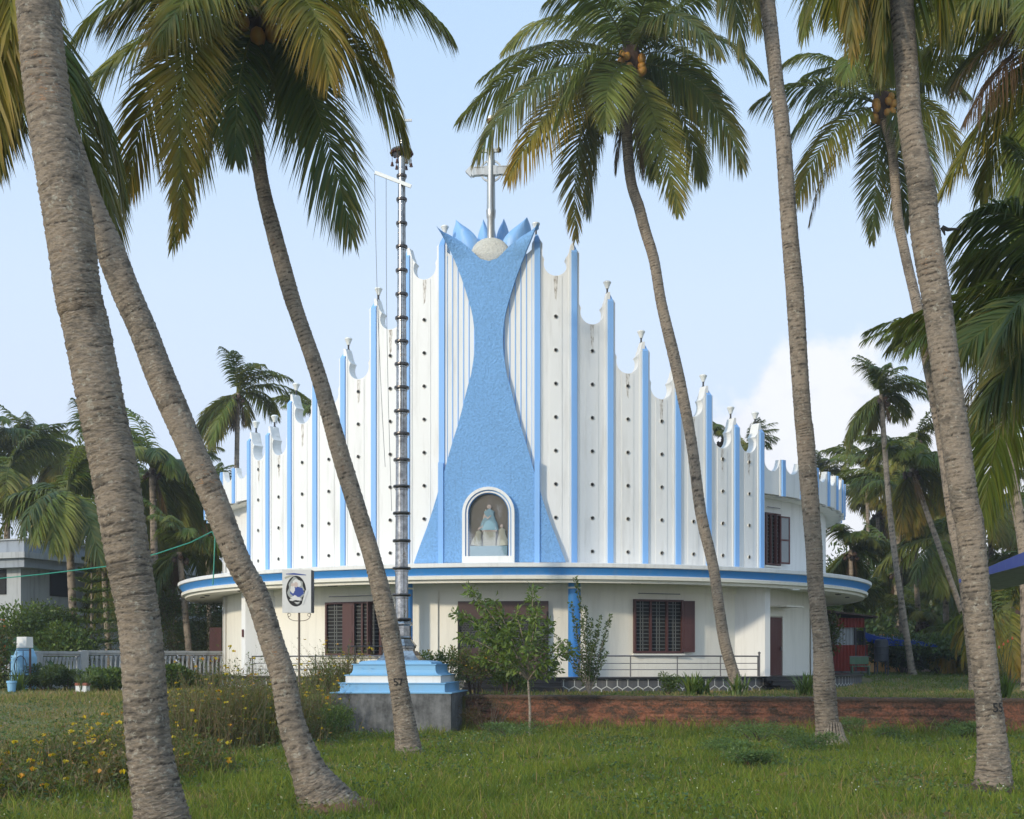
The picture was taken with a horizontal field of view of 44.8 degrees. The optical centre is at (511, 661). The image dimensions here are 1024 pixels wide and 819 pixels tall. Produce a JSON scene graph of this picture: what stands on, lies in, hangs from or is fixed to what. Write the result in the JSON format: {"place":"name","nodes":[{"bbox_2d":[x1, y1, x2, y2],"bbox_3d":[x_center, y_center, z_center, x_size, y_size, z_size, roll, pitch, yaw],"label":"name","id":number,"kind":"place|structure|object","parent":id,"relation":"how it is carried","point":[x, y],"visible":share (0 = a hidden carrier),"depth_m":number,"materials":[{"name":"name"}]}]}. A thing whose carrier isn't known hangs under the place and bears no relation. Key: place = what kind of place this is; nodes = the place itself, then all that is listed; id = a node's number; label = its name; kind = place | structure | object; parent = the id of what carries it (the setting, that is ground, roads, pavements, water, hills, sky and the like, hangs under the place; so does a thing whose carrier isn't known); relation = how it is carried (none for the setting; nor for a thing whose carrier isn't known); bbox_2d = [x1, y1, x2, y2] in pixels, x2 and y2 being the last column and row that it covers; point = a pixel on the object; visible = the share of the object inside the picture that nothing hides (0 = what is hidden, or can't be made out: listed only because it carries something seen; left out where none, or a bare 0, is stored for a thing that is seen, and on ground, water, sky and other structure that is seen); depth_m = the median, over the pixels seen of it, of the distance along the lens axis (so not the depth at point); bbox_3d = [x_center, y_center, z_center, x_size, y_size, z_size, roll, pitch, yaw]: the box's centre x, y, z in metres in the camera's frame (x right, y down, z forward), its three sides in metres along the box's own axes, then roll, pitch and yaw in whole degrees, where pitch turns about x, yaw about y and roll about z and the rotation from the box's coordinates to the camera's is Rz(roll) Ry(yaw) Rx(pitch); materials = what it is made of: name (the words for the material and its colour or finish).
{"place":"outdoors","nodes":[
{"label":"outdoors","id":0,"kind":"place"},
{"bbox_2d":[0,662,1023,818],"bbox_3d":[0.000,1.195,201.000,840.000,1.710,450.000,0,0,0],"label":"ground","id":1,"kind":"structure","parent":0,"point":[866,680],"depth_m":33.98,"materials":[{"name":"green plant"}]},
{"bbox_2d":[0,619,16,689],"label":"shrub","id":2,"kind":"object","parent":1,"relation":"on","point":[3,657],"visible":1,"depth_m":42.17,"materials":[{"name":"green plant"}]},
{"bbox_2d":[9,637,36,688],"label":"gate pillar","id":3,"kind":"structure","parent":1,"relation":"on","point":[24,642],"depth_m":43.32,"materials":[{"name":"blue paint"}]},
{"bbox_2d":[0,416,57,486],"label":"coconut palm","id":4,"kind":"object","parent":1,"relation":"on","point":[11,437],"visible":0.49,"depth_m":72.94,"materials":[{"name":"green plant"}]},
{"bbox_2d":[0,423,73,538],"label":"coconut palm","id":5,"kind":"object","parent":1,"relation":"on","point":[12,480],"visible":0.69,"depth_m":66.72,"materials":[{"name":"green plant"}]},
{"bbox_2d":[0,404,75,491],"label":"coconut palm","id":6,"kind":"object","parent":1,"relation":"on","point":[27,423],"visible":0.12,"depth_m":86.31,"materials":[{"name":"green plant"}]},
{"bbox_2d":[22,662,69,689],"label":"shrub","id":7,"kind":"object","parent":1,"relation":"on","point":[50,675],"visible":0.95,"depth_m":42.60,"materials":[{"name":"green plant"}]},
{"bbox_2d":[0,746,97,805],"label":"flowering weeds","id":8,"kind":"object","parent":1,"relation":"on","point":[18,781],"visible":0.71,"depth_m":14.06,"materials":[{"name":"green plant"}]},
{"bbox_2d":[0,435,107,667],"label":"coconut palm","id":9,"kind":"object","parent":1,"relation":"on","point":[67,507],"visible":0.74,"depth_m":50.32,"materials":[{"name":"green plant"}]},
{"bbox_2d":[0,598,116,669],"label":"garden tree","id":10,"kind":"object","parent":1,"relation":"on","point":[46,632],"visible":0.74,"depth_m":49.26,"materials":[{"name":"green plant"}]},
{"bbox_2d":[0,722,120,785],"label":"flowering weeds","id":11,"kind":"object","parent":1,"relation":"on","point":[50,754],"visible":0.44,"depth_m":17.70,"materials":[{"name":"green plant"}]},
{"bbox_2d":[35,651,86,688],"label":"balustrade wall","id":12,"kind":"structure","parent":1,"relation":"on","point":[79,659],"depth_m":45.39,"materials":[{"name":"white concrete"}]},
{"bbox_2d":[5,712,125,775],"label":"flowering weeds","id":13,"kind":"object","parent":1,"relation":"on","point":[89,733],"visible":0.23,"depth_m":19.05,"materials":[{"name":"green plant"}]},
{"bbox_2d":[0,20,134,258],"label":"coconut palm","id":14,"kind":"object","parent":1,"relation":"on","point":[85,107],"visible":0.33,"depth_m":18.27,"materials":[{"name":"green plant"}]},
{"bbox_2d":[35,495,112,666],"bbox_3d":[-19.416,-3.707,57.659,5.338,8.909,5.455,0,0,-37],"label":"coconut palm","id":15,"kind":"object","parent":1,"relation":"on","point":[96,575],"visible":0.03,"depth_m":57.95,"materials":[{"name":"green plant"}]},
{"bbox_2d":[64,556,118,664],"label":"tiered conifer","id":16,"kind":"object","parent":1,"relation":"on","point":[91,621],"visible":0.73,"depth_m":51.34,"materials":[{"name":"green plant"}]},
{"bbox_2d":[35,398,148,499],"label":"coconut palm","id":17,"kind":"object","parent":1,"relation":"on","point":[47,475],"visible":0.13,"depth_m":76.82,"materials":[{"name":"green plant"}]},
{"bbox_2d":[81,664,121,690],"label":"shrub","id":18,"kind":"object","parent":1,"relation":"on","point":[107,678],"visible":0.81,"depth_m":43.10,"materials":[{"name":"green plant"}]},
{"bbox_2d":[15,0,191,818],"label":"coconut palm","id":19,"kind":"object","parent":1,"relation":"on","point":[156,790],"visible":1,"depth_m":10.73,"materials":[{"name":"grey plant"}]},
{"bbox_2d":[0,538,214,672],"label":"house","id":20,"kind":"structure","parent":1,"relation":"on","point":[17,560],"depth_m":62.67,"materials":[{"name":"white paint"}]},
{"bbox_2d":[50,572,67,596],"bbox_3d":[-23.404,-3.986,64.628,0.059,1.240,1.700,0,0,22],"label":"side window","id":21,"kind":"structure","parent":20,"relation":"in","point":[58,581],"depth_m":64.36,"materials":[{"name":"black glass"}]},
{"bbox_2d":[63,731,193,793],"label":"flowering weeds","id":22,"kind":"object","parent":1,"relation":"on","point":[109,770],"visible":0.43,"depth_m":15.67,"materials":[{"name":"green plant"}]},
{"bbox_2d":[80,528,188,629],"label":"coconut palm","id":23,"kind":"object","parent":1,"relation":"on","point":[86,606],"visible":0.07,"depth_m":65.01,"materials":[{"name":"green plant"}]},
{"bbox_2d":[64,408,211,564],"bbox_3d":[-17.120,-6.059,59.250,7.083,13.523,7.705,0,0,38],"label":"coconut palm","id":24,"kind":"object","parent":1,"relation":"on","point":[166,467],"visible":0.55,"depth_m":60.47,"materials":[{"name":"green plant"}]},
{"bbox_2d":[89,574,210,665],"bbox_3d":[-16.495,-1.819,55.526,5.597,5.087,5.252,0,0,0],"label":"shrub","id":25,"kind":"object","parent":1,"relation":"on","point":[170,601],"visible":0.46,"depth_m":55.17,"materials":[{"name":"green plant"}]},
{"bbox_2d":[80,650,223,673],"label":"balustrade wall","id":26,"kind":"structure","parent":1,"relation":"on","point":[103,652],"depth_m":50.98,"materials":[{"name":"white concrete"}]},
{"bbox_2d":[76,714,265,753],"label":"flowering weeds","id":27,"kind":"object","parent":1,"relation":"on","point":[174,739],"visible":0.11,"depth_m":23.30,"materials":[{"name":"green plant"}]},
{"bbox_2d":[143,498,222,670],"bbox_3d":[-13.970,-3.078,54.006,5.116,7.870,5.832,0,0,-27],"label":"coconut palm","id":28,"kind":"object","parent":1,"relation":"on","point":[170,568],"visible":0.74,"depth_m":53.76,"materials":[{"name":"green plant"}]},
{"bbox_2d":[84,657,282,752],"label":"flowering weeds","id":29,"kind":"object","parent":1,"relation":"on","point":[185,725],"visible":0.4,"depth_m":24.92,"materials":[{"name":"green plant"}]},
{"bbox_2d":[165,663,201,688],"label":"shrub","id":30,"kind":"object","parent":1,"relation":"on","point":[171,669],"visible":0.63,"depth_m":44.91,"materials":[{"name":"green plant"}]},
{"bbox_2d":[156,573,222,672],"bbox_3d":[-14.462,-1.747,56.108,6.172,4.948,6.217,0,0,0],"label":"shrub","id":31,"kind":"object","parent":1,"relation":"on","point":[202,635],"visible":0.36,"depth_m":56.14,"materials":[{"name":"green plant"}]},
{"bbox_2d":[0,0,383,814],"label":"coconut palm","id":32,"kind":"object","parent":1,"relation":"on","point":[314,778],"visible":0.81,"depth_m":13.47,"materials":[{"name":"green plant"}]},
{"bbox_2d":[173,729,261,778],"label":"flowering weeds","id":33,"kind":"object","parent":1,"relation":"on","point":[202,759],"visible":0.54,"depth_m":18.33,"materials":[{"name":"green plant"}]},
{"bbox_2d":[167,644,332,747],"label":"flowering weeds","id":34,"kind":"object","parent":1,"relation":"on","point":[267,724],"visible":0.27,"depth_m":26.30,"materials":[{"name":"green plant"}]},
{"bbox_2d":[195,346,306,467],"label":"coconut palm","id":35,"kind":"object","parent":1,"relation":"on","point":[218,417],"visible":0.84,"depth_m":71.58,"materials":[{"name":"green plant"}]},
{"bbox_2d":[67,0,459,755],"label":"coconut palm","id":36,"kind":"object","parent":1,"relation":"on","point":[233,58],"visible":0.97,"depth_m":22.86,"materials":[{"name":"green plant"}]},
{"bbox_2d":[211,655,351,743],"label":"flowering weeds","id":37,"kind":"object","parent":1,"relation":"on","point":[310,727],"visible":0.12,"depth_m":28.96,"materials":[{"name":"green plant"}]},
{"bbox_2d":[272,390,310,417],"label":"coconut palm","id":38,"kind":"object","parent":1,"relation":"on","point":[306,405],"visible":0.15,"depth_m":83.09,"materials":[{"name":"green plant"}]},
{"bbox_2d":[282,569,313,688],"bbox_3d":[-6.405,-0.374,37.267,0.905,4.736,0.325,0,0,0],"label":"sign lightbox","id":39,"kind":"object","parent":1,"relation":"on","point":[298,591],"visible":0.98,"depth_m":37.12,"materials":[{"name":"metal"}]},
{"bbox_2d":[243,660,365,735],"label":"flowering weeds","id":40,"kind":"object","parent":1,"relation":"on","point":[319,692],"visible":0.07,"depth_m":33.42,"materials":[{"name":"green plant"}]},
{"bbox_2d":[303,702,358,736],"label":"weed clump","id":41,"kind":"object","parent":1,"relation":"on","point":[339,720],"visible":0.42,"depth_m":30.43,"materials":[{"name":"green plant"}]},
{"bbox_2d":[290,636,378,693],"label":"flowering weeds","id":42,"kind":"object","parent":1,"relation":"on","point":[337,666],"visible":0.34,"depth_m":37.94,"materials":[{"name":"green plant"}]},
{"bbox_2d":[330,110,467,733],"bbox_3d":[-3.163,-6.903,35.653,3.380,17.805,3.380,0,0,5],"label":"flag mast","id":43,"kind":"object","parent":1,"relation":"on","point":[435,690],"visible":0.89,"depth_m":35.40,"materials":[{"name":"metal"}]},
{"bbox_2d":[419,644,467,689],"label":"shrub","id":44,"kind":"object","parent":1,"relation":"on","point":[443,658],"visible":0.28,"depth_m":37.09,"materials":[{"name":"green plant"}]},
{"bbox_2d":[446,644,498,693],"bbox_3d":[-1.119,0.225,36.512,1.625,1.603,1.626,0,0,0],"label":"shrub","id":45,"kind":"object","parent":1,"relation":"on","point":[472,671],"visible":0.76,"depth_m":36.42,"materials":[{"name":"green plant"}]},
{"bbox_2d":[454,692,525,731],"bbox_3d":[-0.678,1.424,34.074,1.492,1.237,2.614,0,0,-42],"label":"shrub","id":46,"kind":"object","parent":1,"relation":"on","point":[476,721],"visible":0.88,"depth_m":34.11,"materials":[{"name":"green plant"}]},
{"bbox_2d":[0,515,1011,668],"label":"woodland","id":47,"kind":"object","parent":1,"relation":"on","point":[883,623],"visible":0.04,"depth_m":78.84,"materials":[{"name":"green plant"}]},
{"bbox_2d":[485,663,533,694],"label":"shrub","id":48,"kind":"object","parent":1,"relation":"on","point":[517,683],"visible":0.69,"depth_m":36.45,"materials":[{"name":"green plant"}]},
{"bbox_2d":[0,670,1023,720],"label":"terrace grass","id":49,"kind":"structure","parent":1,"relation":"on","point":[944,692],"depth_m":39.39,"materials":[{"name":"green plant"}]},
{"bbox_2d":[0,704,1023,818],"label":"fallen leaves","id":50,"kind":"object","parent":1,"relation":"on","point":[376,802],"visible":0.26,"depth_m":15.78,"materials":[{"name":"brown plant"}]},
{"bbox_2d":[447,580,579,735],"bbox_3d":[0.075,-0.036,33.500,3.636,4.379,1.741,0,0,0],"label":"young tree","id":51,"kind":"object","parent":1,"relation":"on","point":[501,640],"visible":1,"depth_m":33.56,"materials":[{"name":"green plant"}]},
{"bbox_2d":[475,720,562,738],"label":"weed clump","id":52,"kind":"object","parent":1,"relation":"on","point":[511,728],"visible":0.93,"depth_m":31.15,"materials":[{"name":"green plant"}]},
{"bbox_2d":[178,115,871,692],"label":"church","id":53,"kind":"structure","parent":1,"relation":"on","point":[546,445],"depth_m":42.53,"materials":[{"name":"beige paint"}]},
{"bbox_2d":[325,595,382,654],"bbox_3d":[-5.724,-1.231,43.806,2.492,2.182,0.670,0,0,28],"label":"window","id":54,"kind":"structure","parent":53,"relation":"in","point":[356,622],"depth_m":43.95,"materials":[{"name":"red wood"}]},
{"bbox_2d":[632,593,694,654],"bbox_3d":[5.283,-1.289,43.372,2.384,2.152,0.212,0,0,-20],"label":"window","id":55,"kind":"structure","parent":53,"relation":"in","point":[659,626],"depth_m":43.38,"materials":[{"name":"red wood"}]},
{"bbox_2d":[765,506,789,567],"bbox_3d":[9.855,-4.605,46.302,1.483,2.220,0.285,0,0,-44],"label":"window","id":56,"kind":"structure","parent":53,"relation":"in","point":[777,527],"depth_m":46.29,"materials":[{"name":"red wood"}]},
{"bbox_2d":[770,605,803,674],"bbox_3d":[10.092,-0.767,46.133,1.375,2.575,0.830,0,0,-45],"label":"side door","id":57,"kind":"structure","parent":53,"relation":"in","point":[777,625],"depth_m":46.39,"materials":[{"name":"red wood"}]},
{"bbox_2d":[554,576,612,693],"bbox_3d":[2.148,-0.791,37.595,1.819,3.632,0.820,0,0,0],"label":"twiggy shrub","id":58,"kind":"object","parent":1,"relation":"on","point":[589,675],"visible":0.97,"depth_m":37.63,"materials":[{"name":"green plant"}]},
{"bbox_2d":[452,0,767,692],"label":"coconut palm","id":59,"kind":"object","parent":1,"relation":"on","point":[647,104],"visible":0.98,"depth_m":39.32,"materials":[{"name":"green plant"}]},
{"bbox_2d":[658,670,683,694],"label":"shrub","id":60,"kind":"object","parent":1,"relation":"on","point":[671,684],"visible":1,"depth_m":37.02,"materials":[{"name":"green plant"}]},
{"bbox_2d":[697,736,763,751],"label":"weed clump","id":61,"kind":"object","parent":1,"relation":"on","point":[726,742],"visible":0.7,"depth_m":23.73,"materials":[{"name":"green plant"}]},
{"bbox_2d":[465,694,1023,733],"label":"retaining wall","id":62,"kind":"structure","parent":1,"relation":"on","point":[781,709],"depth_m":34.05,"materials":[{"name":"red brick"}]},
{"bbox_2d":[700,717,808,740],"bbox_3d":[5.598,1.647,29.576,2.238,0.615,2.350,0,0,-23],"label":"weed clump","id":63,"kind":"object","parent":1,"relation":"on","point":[767,726],"visible":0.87,"depth_m":29.33,"materials":[{"name":"green plant"}]},
{"bbox_2d":[719,746,791,767],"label":"weed clump","id":64,"kind":"object","parent":1,"relation":"on","point":[754,756],"visible":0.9,"depth_m":20.36,"materials":[{"name":"green plant"}]},
{"bbox_2d":[741,417,779,450],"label":"coconut palm","id":65,"kind":"object","parent":1,"relation":"on","point":[770,439],"visible":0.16,"depth_m":81.74,"materials":[{"name":"green plant"}]},
{"bbox_2d":[709,0,849,745],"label":"coconut palm","id":66,"kind":"object","parent":1,"relation":"on","point":[825,703],"visible":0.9,"depth_m":27.45,"materials":[{"name":"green plant"}]},
{"bbox_2d":[785,670,812,695],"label":"strap leaved plant","id":67,"kind":"object","parent":1,"relation":"on","point":[805,688],"visible":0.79,"depth_m":36.42,"materials":[{"name":"green plant"}]},
{"bbox_2d":[765,728,843,750],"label":"weed clump","id":68,"kind":"object","parent":1,"relation":"on","point":[805,739],"visible":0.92,"depth_m":25.24,"materials":[{"name":"green plant"}]},
{"bbox_2d":[815,450,851,479],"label":"coconut palm","id":69,"kind":"object","parent":1,"relation":"on","point":[823,465],"visible":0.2,"depth_m":87.22,"materials":[{"name":"green plant"}]},
{"bbox_2d":[827,609,844,655],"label":"shrub","id":70,"kind":"object","parent":1,"relation":"on","point":[834,632],"visible":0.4,"depth_m":57.27,"materials":[{"name":"green plant"}]},
{"bbox_2d":[679,0,1020,794],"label":"coconut palm","id":71,"kind":"object","parent":1,"relation":"on","point":[891,36],"visible":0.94,"depth_m":15.47,"materials":[{"name":"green plant"}]},
{"bbox_2d":[827,610,877,673],"bbox_3d":[15.735,-0.939,61.850,3.584,3.313,4.700,0,0,0],"label":"sheet metal hut","id":72,"kind":"object","parent":1,"relation":"on","point":[850,647],"visible":0.41,"depth_m":60.00,"materials":[{"name":"metal"}]},
{"bbox_2d":[819,441,885,574],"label":"coconut palm","id":73,"kind":"object","parent":1,"relation":"on","point":[840,454],"visible":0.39,"depth_m":88.23,"materials":[{"name":"green plant"}]},
{"bbox_2d":[826,577,892,630],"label":"coconut palm","id":74,"kind":"object","parent":1,"relation":"on","point":[859,605],"visible":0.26,"depth_m":63.04,"materials":[{"name":"green plant"}]},
{"bbox_2d":[747,12,979,689],"bbox_3d":[12.153,-11.785,43.036,7.096,25.986,6.373,0,0,-41],"label":"coconut palm","id":75,"kind":"object","parent":1,"relation":"on","point":[883,113],"visible":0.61,"depth_m":42.86,"materials":[{"name":"green plant"}]},
{"bbox_2d":[826,523,906,627],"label":"coconut palm","id":76,"kind":"object","parent":1,"relation":"on","point":[850,562],"visible":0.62,"depth_m":65.91,"materials":[{"name":"green plant"}]},
{"bbox_2d":[839,716,909,738],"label":"weed clump","id":77,"kind":"object","parent":1,"relation":"on","point":[857,723],"visible":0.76,"depth_m":30.45,"materials":[{"name":"green plant"}]},
{"bbox_2d":[874,639,888,674],"bbox_3d":[17.229,-0.190,58.000,0.680,1.700,0.680,0,0,0],"label":"water barrel","id":78,"kind":"object","parent":1,"relation":"on","point":[881,650],"visible":0.96,"depth_m":57.77,"materials":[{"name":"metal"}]},
{"bbox_2d":[834,465,933,672],"bbox_3d":[19.123,-5.139,64.165,5.665,11.716,5.506,0,0,0],"label":"coconut palm","id":79,"kind":"object","parent":1,"relation":"on","point":[866,476],"visible":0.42,"depth_m":63.09,"materials":[{"name":"green plant"}]},
{"bbox_2d":[843,355,928,674],"bbox_3d":[17.728,-6.622,57.606,4.627,14.802,4.672,0,0,0],"label":"coconut palm","id":80,"kind":"object","parent":1,"relation":"on","point":[872,413],"visible":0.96,"depth_m":57.89,"materials":[{"name":"green plant"}]},
{"bbox_2d":[844,476,933,577],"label":"coconut palm","id":81,"kind":"object","parent":1,"relation":"on","point":[877,522],"visible":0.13,"depth_m":91.89,"materials":[{"name":"green plant"}]},
{"bbox_2d":[858,522,936,629],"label":"coconut palm","id":82,"kind":"object","parent":1,"relation":"on","point":[890,577],"visible":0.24,"depth_m":78.69,"materials":[{"name":"green plant"}]},
{"bbox_2d":[857,631,943,673],"bbox_3d":[19.022,-0.453,60.594,4.922,2.137,4.892,0,0,-12],"label":"shrub","id":83,"kind":"object","parent":1,"relation":"on","point":[896,654],"visible":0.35,"depth_m":59.94,"materials":[{"name":"green plant"}]},
{"bbox_2d":[864,408,937,671],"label":"coconut palm","id":84,"kind":"object","parent":1,"relation":"on","point":[917,437],"visible":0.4,"depth_m":65.88,"materials":[{"name":"green plant"}]},
{"bbox_2d":[877,586,942,671],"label":"coconut palm","id":85,"kind":"object","parent":1,"relation":"on","point":[932,618],"visible":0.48,"depth_m":65.56,"materials":[{"name":"green plant"}]},
{"bbox_2d":[844,433,977,613],"bbox_3d":[19.151,-5.212,59.357,6.282,12.062,5.560,0,0,33],"label":"coconut palm","id":86,"kind":"object","parent":1,"relation":"on","point":[916,485],"visible":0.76,"depth_m":60.24,"materials":[{"name":"green plant"}]},
{"bbox_2d":[872,515,960,625],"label":"coconut palm","id":87,"kind":"object","parent":1,"relation":"on","point":[935,575],"visible":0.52,"depth_m":61.05,"materials":[{"name":"green plant"}]},
{"bbox_2d":[892,631,966,673],"bbox_3d":[20.831,-0.372,59.701,5.702,2.260,5.598,0,0,0],"label":"shrub","id":88,"kind":"object","parent":1,"relation":"on","point":[939,641],"visible":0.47,"depth_m":58.65,"materials":[{"name":"green plant"}]},
{"bbox_2d":[858,0,1023,243],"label":"coconut palm","id":89,"kind":"object","parent":1,"relation":"on","point":[989,18],"visible":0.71,"depth_m":24.07,"materials":[{"name":"green plant"}]},
{"bbox_2d":[858,311,1023,690],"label":"coconut palm","id":90,"kind":"object","parent":1,"relation":"on","point":[1019,521],"visible":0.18,"depth_m":41.94,"materials":[{"name":"green plant"}]},
{"bbox_2d":[914,610,993,674],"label":"coconut palm","id":91,"kind":"object","parent":1,"relation":"on","point":[950,665],"visible":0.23,"depth_m":58.94,"materials":[{"name":"green plant"}]},
{"bbox_2d":[885,135,1023,539],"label":"coconut palm","id":92,"kind":"object","parent":1,"relation":"on","point":[990,334],"visible":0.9,"depth_m":20.26,"materials":[{"name":"green plant"}]},
{"bbox_2d":[932,718,976,739],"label":"weed clump","id":93,"kind":"object","parent":1,"relation":"on","point":[969,727],"visible":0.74,"depth_m":29.07,"materials":[{"name":"green plant"}]},
{"bbox_2d":[903,540,1006,633],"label":"coconut palm","id":94,"kind":"object","parent":1,"relation":"on","point":[952,604],"visible":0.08,"depth_m":68.74,"materials":[{"name":"green plant"}]},
{"bbox_2d":[932,462,1023,633],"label":"coconut palm","id":95,"kind":"object","parent":1,"relation":"on","point":[1005,535],"visible":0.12,"depth_m":63.72,"materials":[{"name":"green plant"}]},
{"bbox_2d":[941,585,1020,682],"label":"coconut palm","id":96,"kind":"object","parent":1,"relation":"on","point":[1003,605],"visible":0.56,"depth_m":49.44,"materials":[{"name":"green plant"}]},
{"bbox_2d":[959,552,1023,589],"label":"blue shelter","id":97,"kind":"object","parent":1,"relation":"on","point":[1007,573],"visible":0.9,"depth_m":30.64,"materials":[{"name":"blue paint"}]},
{"bbox_2d":[988,547,1019,626],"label":"coconut palm","id":98,"kind":"object","parent":1,"relation":"on","point":[1002,556],"visible":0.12,"depth_m":63.42,"materials":[{"name":"green plant"}]},
{"bbox_2d":[998,637,1023,697],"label":"strap leaved plant","id":99,"kind":"object","parent":1,"relation":"on","point":[1007,689],"visible":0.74,"depth_m":33.90,"materials":[{"name":"green plant"}]},
{"bbox_2d":[0,0,1023,661],"label":"sky","id":100,"kind":"structure","parent":0,"point":[722,266],"materials":[{"name":"blue"}]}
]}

